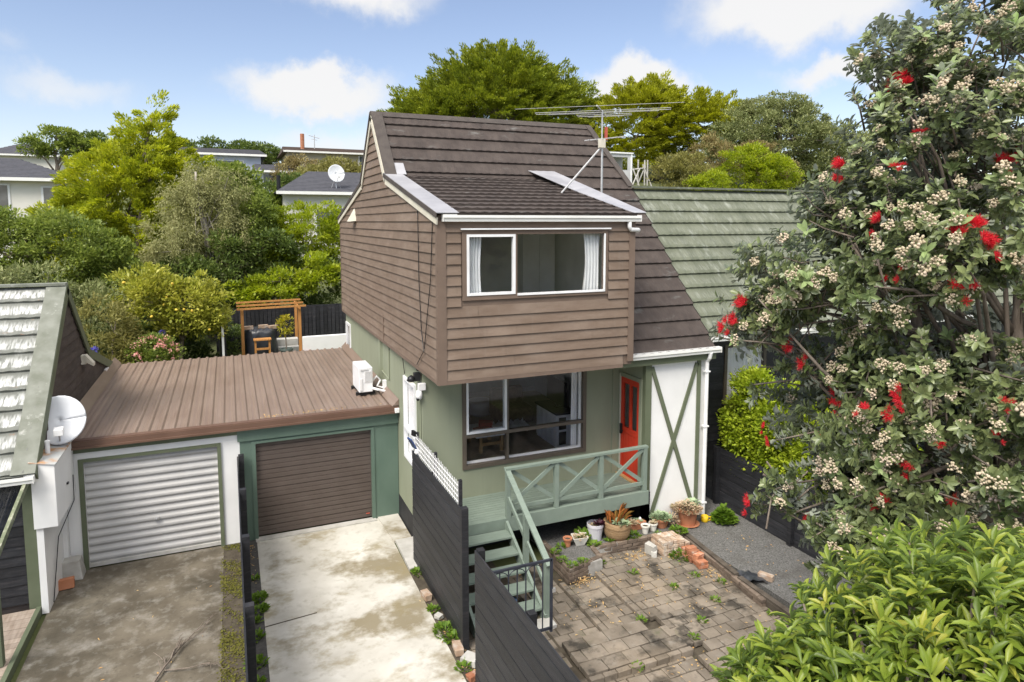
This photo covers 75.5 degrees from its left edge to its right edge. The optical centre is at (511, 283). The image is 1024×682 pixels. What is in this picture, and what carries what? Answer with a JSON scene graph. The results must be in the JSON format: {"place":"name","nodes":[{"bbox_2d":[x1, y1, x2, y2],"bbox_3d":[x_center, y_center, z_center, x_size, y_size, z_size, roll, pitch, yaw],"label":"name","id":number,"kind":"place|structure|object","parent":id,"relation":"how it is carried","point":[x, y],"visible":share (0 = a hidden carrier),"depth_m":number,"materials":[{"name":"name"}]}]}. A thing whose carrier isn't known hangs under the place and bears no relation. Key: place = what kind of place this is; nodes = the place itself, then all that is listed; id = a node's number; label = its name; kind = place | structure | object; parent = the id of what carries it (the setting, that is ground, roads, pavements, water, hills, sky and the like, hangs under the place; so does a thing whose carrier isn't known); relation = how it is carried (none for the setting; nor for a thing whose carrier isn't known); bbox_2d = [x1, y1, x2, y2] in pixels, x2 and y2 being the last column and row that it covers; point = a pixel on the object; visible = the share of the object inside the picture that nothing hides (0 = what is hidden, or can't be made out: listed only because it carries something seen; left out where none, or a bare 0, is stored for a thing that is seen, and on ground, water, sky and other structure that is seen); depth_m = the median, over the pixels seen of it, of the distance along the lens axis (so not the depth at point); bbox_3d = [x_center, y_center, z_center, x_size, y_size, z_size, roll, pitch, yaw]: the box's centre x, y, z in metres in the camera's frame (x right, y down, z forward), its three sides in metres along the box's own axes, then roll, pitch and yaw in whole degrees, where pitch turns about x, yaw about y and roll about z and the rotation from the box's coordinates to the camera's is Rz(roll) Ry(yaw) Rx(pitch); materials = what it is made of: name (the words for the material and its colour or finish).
{"place":"outdoors","nodes":[
{"label":"outdoors","id":0,"kind":"place"},
{"bbox_2d":[16,546,223,681],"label":"driveway","id":1,"kind":"structure","parent":0,"point":[114,610],"depth_m":10.85,"materials":[{"name":"concrete"}]},
{"bbox_2d":[62,555,85,580],"bbox_3d":[-8.189,5.281,12.295,0.396,0.370,0.317,-2,6,-23],"label":"concrete block","id":2,"kind":"object","parent":1,"relation":"on","point":[73,566],"depth_m":12.21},
{"bbox_2d":[277,337,298,351],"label":"concrete steps","id":3,"kind":"structure","parent":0,"point":[292,342],"depth_m":24.85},
{"bbox_2d":[257,518,465,681],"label":"driveway","id":4,"kind":"structure","parent":0,"point":[355,588],"depth_m":11.18,"materials":[{"name":"concrete"}]},
{"bbox_2d":[378,513,410,542],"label":"side path","id":5,"kind":"structure","parent":0,"point":[394,526],"depth_m":14.31,"materials":[{"name":"concrete"}]},
{"bbox_2d":[98,403,810,681],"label":"fallen leaves","id":6,"kind":"object","parent":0,"point":[585,578],"depth_m":10.63,"materials":[{"name":"plant"}]},
{"bbox_2d":[469,397,489,416],"bbox_3d":[-0.959,3.553,19.157,0.840,0.400,0.840,-2,6,-23],"label":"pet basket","id":7,"kind":"object","parent":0,"point":[478,406],"visible":0.64,"depth_m":18.82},
{"bbox_2d":[467,422,504,452],"bbox_3d":[-0.677,3.798,16.351,0.800,0.440,1.000,-2,6,-23],"label":"coffee table","id":8,"kind":"object","parent":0,"point":[481,443],"visible":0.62,"depth_m":16.04,"materials":[{"name":"brown wood"}]},
{"bbox_2d":[410,561,582,681],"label":"garden soil","id":9,"kind":"structure","parent":0,"point":[420,582],"depth_m":11.37,"materials":[{"name":"soil"}]},
{"bbox_2d":[412,432,468,650],"bbox_3d":[-1.282,4.256,11.456,0.135,2.670,2.960,-2,6,-23],"label":"board fence","id":10,"kind":"object","parent":9,"relation":"on","point":[440,537],"visible":0.97,"depth_m":11.07,"materials":[{"name":"black wood"}]},
{"bbox_2d":[475,547,580,681],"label":"board fence","id":11,"kind":"object","parent":9,"relation":"on","point":[512,643],"visible":1,"depth_m":8.31,"materials":[{"name":"wood"}]},
{"bbox_2d":[10,157,997,681],"bbox_3d":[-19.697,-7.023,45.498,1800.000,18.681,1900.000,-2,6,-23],"label":"ground","id":12,"kind":"structure","parent":0,"point":[472,551],"depth_m":14.32,"materials":[{"name":"green plant"}]},
{"bbox_2d":[0,606,41,681],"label":"porch","id":13,"kind":"object","parent":12,"relation":"on","point":[19,628],"visible":1,"depth_m":10.43,"materials":[{"name":"wood"}]},
{"bbox_2d":[0,595,5,667],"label":"porch post","id":14,"kind":"object","parent":13,"relation":"on","point":[2,656],"visible":1,"depth_m":9.65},
{"bbox_2d":[0,144,68,170],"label":"house","id":15,"kind":"structure","parent":12,"relation":"on","point":[7,152],"depth_m":74.01,"materials":[{"name":"grey tile"}]},
{"bbox_2d":[0,158,84,273],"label":"house","id":16,"kind":"structure","parent":12,"relation":"on","point":[24,184],"depth_m":37.09,"materials":[{"name":"grey tile"}]},
{"bbox_2d":[0,184,10,210],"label":"window","id":17,"kind":"structure","parent":16,"relation":"in","point":[5,199],"depth_m":36.57,"materials":[{"name":"white metal"}]},
{"bbox_2d":[12,123,97,170],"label":"spreading tree","id":18,"kind":"object","parent":12,"relation":"on","point":[66,138],"visible":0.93,"depth_m":65.90,"materials":[{"name":"green plant"}]},
{"bbox_2d":[0,282,112,614],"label":"neighbour house","id":19,"kind":"structure","parent":12,"relation":"on","point":[47,353],"depth_m":11.61,"materials":[{"name":"paint"}]},
{"bbox_2d":[0,474,29,554],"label":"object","id":20,"kind":"object","parent":19,"relation":"attached to","point":[12,516],"depth_m":10.18,"materials":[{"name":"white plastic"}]},
{"bbox_2d":[47,396,86,444],"bbox_3d":[-8.151,2.484,11.877,0.665,0.898,0.670,1,5,10],"label":"satellite dish","id":21,"kind":"object","parent":19,"relation":"attached to","point":[67,419],"visible":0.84,"depth_m":11.97,"materials":[{"name":"metal"}]},
{"bbox_2d":[0,255,133,355],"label":"shrub","id":22,"kind":"object","parent":12,"relation":"on","point":[77,291],"visible":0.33,"depth_m":20.61,"materials":[{"name":"green plant"}]},
{"bbox_2d":[0,204,144,318],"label":"broadleaf tree","id":23,"kind":"object","parent":12,"relation":"on","point":[93,260],"visible":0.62,"depth_m":23.13,"materials":[{"name":"green plant"}]},
{"bbox_2d":[57,129,115,167],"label":"spreading tree","id":24,"kind":"object","parent":12,"relation":"on","point":[98,135],"visible":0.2,"depth_m":68.52,"materials":[{"name":"green plant"}]},
{"bbox_2d":[77,291,164,363],"bbox_3d":[-12.113,1.729,20.299,2.569,3.184,2.013,-2,6,-23],"label":"shrub","id":25,"kind":"object","parent":12,"relation":"on","point":[123,332],"visible":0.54,"depth_m":19.96,"materials":[{"name":"green plant"}]},
{"bbox_2d":[23,89,220,315],"bbox_3d":[-17.118,-3.593,29.394,8.634,10.242,6.173,-2,6,-23],"label":"broadleaf tree","id":26,"kind":"object","parent":12,"relation":"on","point":[144,166],"visible":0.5,"depth_m":28.50,"materials":[{"name":"green plant"}]},
{"bbox_2d":[124,331,186,362],"bbox_3d":[-10.940,2.110,20.284,1.444,1.326,1.614,2,6,23],"label":"flowering shrub","id":27,"kind":"object","parent":12,"relation":"on","point":[150,340],"visible":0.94,"depth_m":20.07,"materials":[{"name":"pink plant"}]},
{"bbox_2d":[86,313,241,362],"bbox_3d":[-12.323,2.067,23.189,6.451,2.145,2.187,-3,6,-30],"label":"shrub","id":28,"kind":"object","parent":12,"relation":"on","point":[202,352],"visible":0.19,"depth_m":23.56,"materials":[{"name":"green plant"}]},
{"bbox_2d":[103,261,236,359],"bbox_3d":[-11.275,1.071,22.063,4.073,3.732,2.657,-2,6,-23],"label":"lemon tree","id":29,"kind":"object","parent":12,"relation":"on","point":[205,298],"visible":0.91,"depth_m":21.76,"materials":[{"name":"green plant"}]},
{"bbox_2d":[138,154,262,339],"bbox_3d":[-12.861,-1.466,26.986,4.907,7.740,3.141,-4,7,-38],"label":"birch tree","id":30,"kind":"object","parent":12,"relation":"on","point":[195,195],"visible":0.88,"depth_m":26.58,"materials":[{"name":"green plant"}]},
{"bbox_2d":[185,134,234,148],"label":"spreading tree","id":31,"kind":"object","parent":12,"relation":"on","point":[206,141],"visible":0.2,"depth_m":74.93,"materials":[{"name":"green plant"}]},
{"bbox_2d":[82,225,341,334],"bbox_3d":[-11.413,-0.013,27.120,10.832,4.823,2.813,-4,7,-35],"label":"hedge","id":32,"kind":"object","parent":12,"relation":"on","point":[211,265],"visible":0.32,"depth_m":26.90,"materials":[{"name":"green plant"}]},
{"bbox_2d":[175,147,266,178],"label":"house","id":33,"kind":"structure","parent":12,"relation":"on","point":[249,158],"depth_m":59.66,"materials":[{"name":"grey tile"}]},
{"bbox_2d":[217,543,245,681],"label":"moss bed","id":34,"kind":"object","parent":12,"relation":"on","point":[231,555],"visible":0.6,"depth_m":11.13,"materials":[{"name":"plant"}]},
{"bbox_2d":[68,342,399,569],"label":"garage","id":35,"kind":"structure","parent":12,"relation":"on","point":[157,447],"depth_m":13.96,"materials":[{"name":"brown paint"}]},
{"bbox_2d":[84,447,220,567],"bbox_3d":[-7.016,4.341,13.002,2.300,2.088,0.109,-2,6,-23],"label":"roller door","id":36,"kind":"structure","parent":35,"relation":"in","point":[145,506],"depth_m":13.00,"materials":[{"name":"white metal"}]},
{"bbox_2d":[255,430,371,534],"bbox_3d":[-4.218,4.238,14.226,2.370,2.004,0.035,-2,6,-23],"label":"roller door","id":37,"kind":"structure","parent":35,"relation":"in","point":[318,480],"depth_m":14.20,"materials":[{"name":"brown metal"}]},
{"bbox_2d":[351,360,386,395],"bbox_3d":[-3.435,2.246,15.848,0.710,0.655,0.980,-2,6,-23],"label":"heat pump","id":38,"kind":"object","parent":35,"relation":"on","point":[363,379],"visible":1,"depth_m":15.52,"materials":[{"name":"white plastic"}]},
{"bbox_2d":[208,158,281,214],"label":"shrub","id":39,"kind":"object","parent":12,"relation":"on","point":[235,165],"visible":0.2,"depth_m":41.26,"materials":[{"name":"green plant"}]},
{"bbox_2d":[237,454,256,681],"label":"board fence","id":40,"kind":"object","parent":12,"relation":"on","point":[249,639],"visible":1,"depth_m":9.91,"materials":[{"name":"wood"}]},
{"bbox_2d":[222,138,274,164],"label":"spreading tree","id":41,"kind":"object","parent":12,"relation":"on","point":[247,145],"visible":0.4,"depth_m":76.44,"materials":[{"name":"green plant"}]},
{"bbox_2d":[215,184,299,307],"bbox_3d":[-10.976,-1.170,28.454,3.876,6.395,3.017,-2,6,-23],"label":"tree","id":42,"kind":"object","parent":12,"relation":"on","point":[254,211],"visible":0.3,"depth_m":27.94,"materials":[{"name":"green plant"}]},
{"bbox_2d":[250,540,269,681],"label":"soil strip","id":43,"kind":"object","parent":12,"relation":"on","point":[261,645],"visible":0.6,"depth_m":11.13,"materials":[{"name":"soil"}]},
{"bbox_2d":[244,326,277,354],"bbox_3d":[-9.142,2.155,24.069,1.192,1.260,1.091,-2,6,-23],"label":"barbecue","id":44,"kind":"object","parent":12,"relation":"on","point":[251,334],"visible":0.69,"depth_m":23.63,"materials":[{"name":"metal"}]},
{"bbox_2d":[232,170,303,195],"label":"shrub","id":45,"kind":"object","parent":12,"relation":"on","point":[286,179],"visible":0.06,"depth_m":48.97,"materials":[{"name":"green plant"}]},
{"bbox_2d":[258,141,281,164],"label":"spreading tree","id":46,"kind":"object","parent":12,"relation":"on","point":[274,151],"visible":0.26,"depth_m":79.46,"materials":[{"name":"green plant"}]},
{"bbox_2d":[236,298,305,354],"bbox_3d":[-8.932,1.695,24.510,2.321,2.013,2.200,-2,6,-23],"label":"pergola","id":47,"kind":"object","parent":12,"relation":"on","point":[298,329],"visible":0.85,"depth_m":24.02,"materials":[{"name":"wood"}]},
{"bbox_2d":[251,164,295,188],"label":"house","id":48,"kind":"structure","parent":12,"relation":"on","point":[267,168],"depth_m":57.85,"materials":[{"name":"grey tile"}]},
{"bbox_2d":[219,250,340,308],"bbox_3d":[-9.336,0.483,27.097,5.131,3.784,2.562,-2,6,-23],"label":"tree","id":49,"kind":"object","parent":12,"relation":"on","point":[302,283],"visible":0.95,"depth_m":26.89,"materials":[{"name":"green plant"}]},
{"bbox_2d":[216,303,345,351],"bbox_3d":[-8.763,2.534,25.952,5.154,3.370,0.256,-3,6,-25],"label":"board fence","id":50,"kind":"object","parent":12,"relation":"on","point":[324,319],"visible":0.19,"depth_m":26.07,"materials":[{"name":"wood"}]},
{"bbox_2d":[275,314,294,351],"bbox_3d":[-8.206,1.898,23.984,0.718,1.667,0.822,-2,6,-23],"label":"potted tree","id":51,"kind":"object","parent":12,"relation":"on","point":[284,333],"visible":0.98,"depth_m":23.87,"materials":[{"name":"green plant"}]},
{"bbox_2d":[269,153,318,182],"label":"shrub","id":52,"kind":"object","parent":12,"relation":"on","point":[293,161],"visible":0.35,"depth_m":58.59,"materials":[{"name":"green plant"}]},
{"bbox_2d":[253,199,343,297],"bbox_3d":[-9.124,-0.985,29.802,6.210,5.694,3.705,-2,6,-23],"label":"tree","id":53,"kind":"object","parent":12,"relation":"on","point":[328,237],"visible":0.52,"depth_m":29.12,"materials":[{"name":"green plant"}]},
{"bbox_2d":[270,171,360,259],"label":"house","id":54,"kind":"structure","parent":12,"relation":"on","point":[311,186],"depth_m":40.59,"materials":[{"name":"grey tile"}]},
{"bbox_2d":[328,165,344,187],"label":"satellite dish","id":55,"kind":"object","parent":54,"relation":"on","point":[336,173],"visible":0.98,"depth_m":40.94,"materials":[{"name":"metal"}]},
{"bbox_2d":[277,134,363,170],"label":"house","id":56,"kind":"structure","parent":12,"relation":"on","point":[322,153],"depth_m":72.53,"materials":[{"name":"white ceramic"}]},
{"bbox_2d":[283,154,361,175],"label":"shrub","id":57,"kind":"object","parent":12,"relation":"on","point":[327,162],"visible":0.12,"depth_m":55.07,"materials":[{"name":"green plant"}]},
{"bbox_2d":[302,333,345,350],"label":"block wall","id":58,"kind":"structure","parent":12,"relation":"on","point":[320,342],"depth_m":24.32,"materials":[{"name":"white paint"}]},
{"bbox_2d":[395,536,417,571],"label":"side slab","id":59,"kind":"structure","parent":12,"relation":"on","point":[405,546],"depth_m":13.22,"materials":[{"name":"grey concrete"}]},
{"bbox_2d":[376,38,616,126],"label":"macrocarpa tree","id":60,"kind":"object","parent":12,"relation":"on","point":[492,81],"visible":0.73,"depth_m":60.98,"materials":[{"name":"green plant"}]},
{"bbox_2d":[337,111,721,548],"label":"townhouse","id":61,"kind":"structure","parent":12,"relation":"on","point":[628,341],"depth_m":13.99,"materials":[{"name":"brown wood"}]},
{"bbox_2d":[403,375,416,464],"bbox_3d":[-2.103,2.852,13.713,0.100,1.760,0.960,-2,6,-23],"label":"window","id":62,"kind":"structure","parent":61,"relation":"in","point":[407,429],"depth_m":14.04,"materials":[{"name":"white metal"}]},
{"bbox_2d":[408,384,413,455],"bbox_3d":[-2.038,2.859,13.746,0.028,1.680,0.951,-2,6,-23],"label":"curtain","id":63,"kind":"object","parent":61,"relation":"hanging from","point":[411,405],"visible":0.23,"depth_m":13.91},
{"bbox_2d":[469,237,481,292],"bbox_3d":[-0.669,-0.289,11.562,0.306,1.200,0.088,-2,6,-23],"label":"curtain","id":64,"kind":"object","parent":61,"relation":"hanging from","point":[474,257],"visible":0.56,"depth_m":11.55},
{"bbox_2d":[462,371,586,469],"bbox_3d":[0.284,2.683,13.751,2.810,1.990,0.162,-2,6,-23],"label":"window","id":65,"kind":"structure","parent":61,"relation":"in","point":[582,376],"depth_m":13.64,"materials":[{"name":"wood"}]},
{"bbox_2d":[460,228,610,300],"bbox_3d":[0.474,-0.385,11.907,2.960,1.245,0.135,-2,6,-23],"label":"window","id":66,"kind":"structure","parent":61,"relation":"in","point":[466,233],"depth_m":11.71,"materials":[{"name":"white metal"}]},
{"bbox_2d":[455,444,648,637],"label":"deck","id":67,"kind":"structure","parent":61,"relation":"attached to","point":[502,515],"depth_m":12.77,"materials":[{"name":"green wood"}]},
{"bbox_2d":[534,400,577,447],"bbox_3d":[1.100,3.536,16.790,0.590,0.880,1.250,-2,6,-23],"label":"tv cabinet","id":68,"kind":"object","parent":61,"relation":"on","point":[557,436],"visible":0.86,"depth_m":16.39,"materials":[{"name":"white paint"}]},
{"bbox_2d":[547,375,566,407],"bbox_3d":[1.141,2.742,16.733,0.180,0.710,1.050,-2,6,-23],"label":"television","id":69,"kind":"object","parent":68,"relation":"on","point":[556,391],"visible":0.95,"depth_m":16.67,"materials":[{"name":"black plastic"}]},
{"bbox_2d":[570,372,576,445],"bbox_3d":[1.354,2.805,14.423,0.154,2.300,0.087,-2,6,-23],"label":"curtain","id":70,"kind":"object","parent":61,"relation":"hanging from","point":[573,406],"visible":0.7,"depth_m":14.38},
{"bbox_2d":[582,233,599,289],"bbox_3d":[1.491,-0.377,12.488,0.364,1.200,0.088,-2,6,-23],"label":"curtain","id":71,"kind":"object","parent":61,"relation":"hanging from","point":[591,248],"visible":0.83,"depth_m":12.47,"materials":[{"name":"fabric"}]},
{"bbox_2d":[526,102,682,192],"bbox_3d":[1.906,-2.830,14.401,3.500,1.885,1.299,1,6,13],"label":"tv aerial","id":72,"kind":"object","parent":61,"relation":"attached to","point":[601,143],"visible":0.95,"depth_m":14.28,"materials":[{"name":"metal"}]},
{"bbox_2d":[619,376,638,481],"bbox_3d":[2.525,3.115,14.222,0.110,2.160,0.700,-2,6,-23],"label":"front door","id":73,"kind":"structure","parent":61,"relation":"in","point":[629,437],"depth_m":14.23,"materials":[{"name":"red paint"}]},
{"bbox_2d":[610,152,633,182],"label":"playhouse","id":74,"kind":"object","parent":12,"relation":"on","point":[618,157],"visible":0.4,"depth_m":58.08,"materials":[{"name":"white wood"}]},
{"bbox_2d":[589,70,755,181],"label":"macrocarpa tree","id":75,"kind":"object","parent":12,"relation":"on","point":[658,129],"visible":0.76,"depth_m":63.41,"materials":[{"name":"green plant"}]},
{"bbox_2d":[647,150,710,189],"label":"shrub","id":76,"kind":"object","parent":12,"relation":"on","point":[679,162],"visible":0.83,"depth_m":48.84,"materials":[{"name":"green plant"}]},
{"bbox_2d":[682,168,732,190],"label":"shrub","id":77,"kind":"object","parent":12,"relation":"on","point":[700,180],"visible":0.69,"depth_m":47.59,"materials":[{"name":"green plant"}]},
{"bbox_2d":[685,130,804,187],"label":"shrub","id":78,"kind":"object","parent":12,"relation":"on","point":[709,139],"visible":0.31,"depth_m":54.30,"materials":[{"name":"green plant"}]},
{"bbox_2d":[710,141,804,191],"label":"shrub","id":79,"kind":"object","parent":12,"relation":"on","point":[767,167],"visible":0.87,"depth_m":51.68,"materials":[{"name":"green plant"}]},
{"bbox_2d":[698,90,867,188],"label":"broadleaf tree","id":80,"kind":"object","parent":12,"relation":"on","point":[775,125],"visible":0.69,"depth_m":61.14,"materials":[{"name":"green plant"}]},
{"bbox_2d":[668,496,950,677],"bbox_3d":[5.135,5.419,12.012,1.640,0.250,7.000,-2,6,-23],"label":"gravel bed","id":81,"kind":"object","parent":12,"relation":"on","point":[761,551],"visible":0.17,"depth_m":12.80,"materials":[{"name":"gravel"}]},
{"bbox_2d":[669,497,703,527],"bbox_3d":[3.700,4.831,14.031,0.732,0.529,0.716,1,5,8],"label":"terracotta pot","id":82,"kind":"object","parent":81,"relation":"on","point":[688,509],"visible":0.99,"depth_m":13.92,"materials":[{"name":"ceramic"}]},
{"bbox_2d":[710,503,739,524],"bbox_3d":[4.553,4.903,14.150,0.626,0.437,0.634,2,6,16],"label":"leafy herb","id":83,"kind":"object","parent":81,"relation":"on","point":[722,512],"visible":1,"depth_m":14.09,"materials":[{"name":"green plant"}]},
{"bbox_2d":[716,363,922,526],"bbox_3d":[6.659,3.600,13.661,3.102,3.482,5.164,-2,6,-23],"label":"hedge","id":84,"kind":"object","parent":12,"relation":"on","point":[751,446],"visible":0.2,"depth_m":14.27,"materials":[{"name":"green plant"}]},
{"bbox_2d":[712,445,942,598],"bbox_3d":[5.896,4.733,12.247,0.126,1.570,6.550,-2,6,-23],"label":"board fence","id":85,"kind":"object","parent":12,"relation":"on","point":[735,482],"visible":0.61,"depth_m":14.24,"materials":[{"name":"wood"}]},
{"bbox_2d":[708,0,1023,649],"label":"pohutukawa tree","id":86,"kind":"object","parent":12,"relation":"on","point":[922,236],"visible":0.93,"depth_m":5.16,"materials":[{"name":"green plant"}]},
{"bbox_2d":[709,513,1023,681],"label":"long leaved shrub","id":87,"kind":"object","parent":12,"relation":"on","point":[976,625],"visible":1,"depth_m":3.43,"materials":[{"name":"green plant"}]},
{"bbox_2d":[808,118,941,175],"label":"broadleaf tree","id":88,"kind":"object","parent":12,"relation":"on","point":[866,133],"visible":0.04,"depth_m":72.20,"materials":[{"name":"green plant"}]},
{"bbox_2d":[489,384,532,421],"bbox_3d":[-0.027,3.360,18.485,1.000,0.870,0.970,-2,6,-23],"label":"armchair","id":89,"kind":"object","parent":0,"point":[519,408],"visible":0.87,"depth_m":18.45,"materials":[{"name":"fabric"}]},
{"bbox_2d":[0,0,1023,191],"label":"sky","id":90,"kind":"structure","parent":0,"point":[275,71],"materials":[{"name":"blue"}]},
{"bbox_2d":[517,234,554,292],"bbox_3d":[0.491,-0.002,15.423,0.800,2.500,0.660,-2,6,-23],"label":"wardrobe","id":91,"kind":"object","parent":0,"point":[535,262],"visible":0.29,"depth_m":15.08,"materials":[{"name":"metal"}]},
{"bbox_2d":[469,548,792,681],"bbox_3d":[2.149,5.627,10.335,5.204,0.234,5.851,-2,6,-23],"label":"paving","id":92,"kind":"structure","parent":0,"point":[609,652],"depth_m":10.92,"materials":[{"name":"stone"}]},
{"bbox_2d":[493,558,555,631],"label":"gate","id":93,"kind":"structure","parent":92,"relation":"on","point":[552,588],"depth_m":10.29,"materials":[{"name":"green metal"}]},
{"bbox_2d":[542,530,679,583],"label":"brick bed wall","id":94,"kind":"structure","parent":92,"relation":"on","point":[591,566],"depth_m":12.54,"materials":[{"name":"brick"}]},
{"bbox_2d":[529,510,670,564],"bbox_3d":[2.015,5.199,13.489,2.900,0.200,1.800,-2,6,-23],"label":"gravel bed","id":95,"kind":"object","parent":94,"relation":"in","point":[552,534],"visible":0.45,"depth_m":13.51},
{"bbox_2d":[571,526,601,545],"bbox_3d":[1.477,5.001,13.104,0.645,0.257,0.532,1,5,5],"label":"square planter","id":96,"kind":"object","parent":95,"relation":"on","point":[580,536],"visible":1,"depth_m":13.05,"materials":[{"name":"white ceramic"}]},
{"bbox_2d":[587,518,604,540],"bbox_3d":[1.691,4.916,13.262,0.386,0.395,0.352,-2,6,-23],"label":"ceramic pot","id":97,"kind":"object","parent":95,"relation":"on","point":[595,527],"visible":1,"depth_m":13.16,"materials":[{"name":"ceramic"}]},
{"bbox_2d":[603,503,632,540],"bbox_3d":[2.121,4.758,13.305,0.582,0.702,0.639,-2,6,-23],"label":"woven pot","id":98,"kind":"object","parent":95,"relation":"on","point":[617,526],"visible":0.95,"depth_m":13.15,"materials":[{"name":"wicker"}]},
{"bbox_2d":[649,509,679,528],"bbox_3d":[3.195,4.894,13.824,0.686,0.334,0.491,0,5,0],"label":"terracotta pot","id":99,"kind":"object","parent":95,"relation":"on","point":[662,518],"visible":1,"depth_m":13.76,"materials":[{"name":"ceramic"}]},
{"bbox_2d":[651,531,689,555],"bbox_3d":[3.151,5.156,13.166,0.638,0.291,0.471,-2,6,-23],"label":"brick stack","id":100,"kind":"object","parent":92,"relation":"on","point":[666,543],"visible":0.94,"depth_m":13.01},
{"bbox_2d":[681,545,708,568],"bbox_3d":[3.507,5.222,12.729,0.255,0.221,0.684,-2,6,-16],"label":"brick pile","id":101,"kind":"object","parent":92,"relation":"on","point":[694,554],"visible":0.98,"depth_m":12.59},
{"bbox_2d":[680,529,811,628],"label":"kerb wall","id":102,"kind":"structure","parent":92,"relation":"on","point":[755,593],"depth_m":11.80,"materials":[{"name":"brown brick"}]},
{"bbox_2d":[631,186,1013,499],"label":"neighbour house","id":103,"kind":"structure","parent":0,"point":[700,232],"depth_m":16.43,"materials":[{"name":"green tile"}]},
{"bbox_2d":[726,345,761,399],"bbox_3d":[5.501,2.118,15.740,1.266,1.420,0.088,-2,6,-23],"label":"curtain","id":104,"kind":"object","parent":103,"relation":"hanging from","point":[733,364],"visible":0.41,"depth_m":15.64,"materials":[{"name":"fabric"}]},
{"bbox_2d":[722,343,766,404],"bbox_3d":[5.515,2.097,15.703,1.260,1.430,0.090,-2,6,-23],"label":"window","id":105,"kind":"structure","parent":103,"relation":"in","point":[764,354],"depth_m":15.46,"materials":[{"name":"glass"}]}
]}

